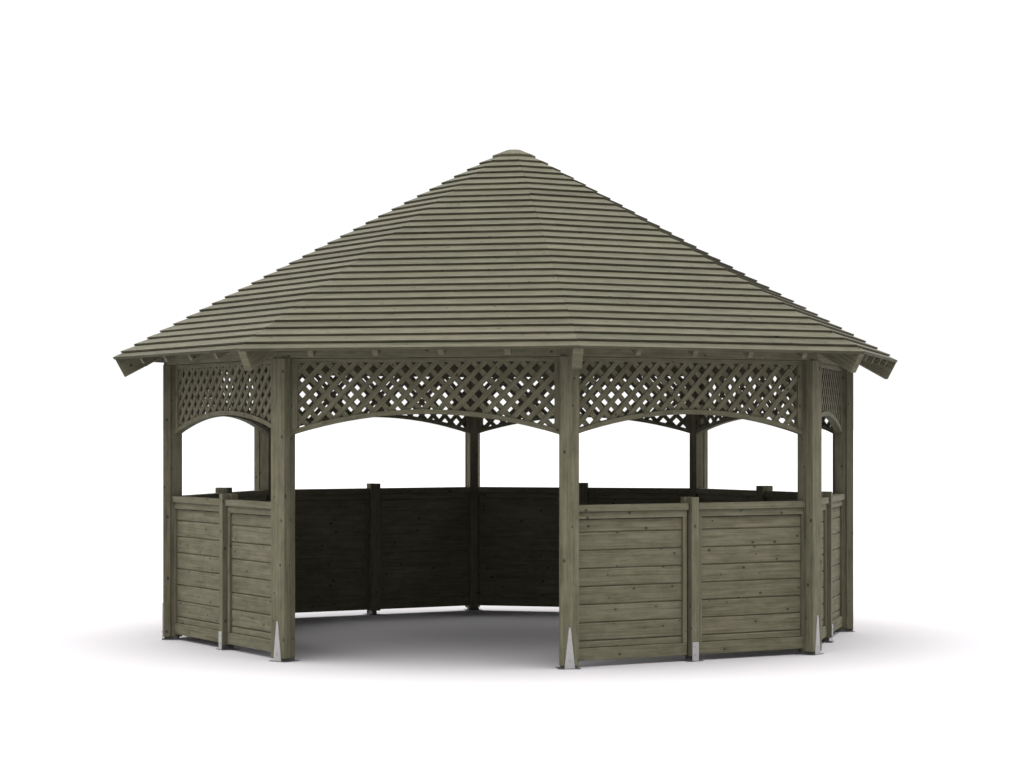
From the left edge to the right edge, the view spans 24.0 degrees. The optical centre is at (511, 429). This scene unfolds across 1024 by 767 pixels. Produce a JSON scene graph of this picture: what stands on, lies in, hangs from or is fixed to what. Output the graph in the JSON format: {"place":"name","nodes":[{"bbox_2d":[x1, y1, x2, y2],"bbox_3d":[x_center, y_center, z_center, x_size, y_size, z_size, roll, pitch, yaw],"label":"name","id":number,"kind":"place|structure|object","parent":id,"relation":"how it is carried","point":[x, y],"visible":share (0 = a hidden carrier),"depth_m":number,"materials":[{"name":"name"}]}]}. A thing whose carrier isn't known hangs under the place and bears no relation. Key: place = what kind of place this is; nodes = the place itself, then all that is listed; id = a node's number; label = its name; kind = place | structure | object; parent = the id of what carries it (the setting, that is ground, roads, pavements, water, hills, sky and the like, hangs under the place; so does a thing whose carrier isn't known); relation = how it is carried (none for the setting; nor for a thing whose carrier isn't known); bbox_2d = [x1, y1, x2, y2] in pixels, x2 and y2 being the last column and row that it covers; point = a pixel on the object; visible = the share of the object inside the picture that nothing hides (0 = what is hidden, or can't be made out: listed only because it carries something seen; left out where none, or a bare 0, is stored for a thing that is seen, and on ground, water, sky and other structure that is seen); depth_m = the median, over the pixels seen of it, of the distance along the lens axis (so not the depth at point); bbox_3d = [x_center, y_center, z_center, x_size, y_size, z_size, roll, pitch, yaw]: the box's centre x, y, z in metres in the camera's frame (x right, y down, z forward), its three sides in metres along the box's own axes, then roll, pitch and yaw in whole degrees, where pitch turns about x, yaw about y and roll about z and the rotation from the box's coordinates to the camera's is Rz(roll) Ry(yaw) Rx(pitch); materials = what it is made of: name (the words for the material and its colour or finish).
{"place":"outdoors","nodes":[
{"label":"outdoors","id":0,"kind":"place"},
{"bbox_2d":[0,430,1023,766],"bbox_3d":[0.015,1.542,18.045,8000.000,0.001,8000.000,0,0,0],"label":"ground","id":1,"kind":"structure","parent":0,"point":[920,664],"depth_m":16.78,"materials":[{"name":"white"}]},
{"bbox_2d":[113,149,897,668],"bbox_3d":[0.014,-0.274,18.044,5.482,3.629,5.486,0,0,-30],"label":"gazebo","id":2,"kind":"object","parent":1,"relation":"on","point":[509,269],"visible":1,"depth_m":16.44,"materials":[{"name":"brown wood"}]},
{"bbox_2d":[0,0,1023,429],"label":"sky","id":3,"kind":"structure","parent":0,"point":[861,162],"materials":[{"name":"white"}]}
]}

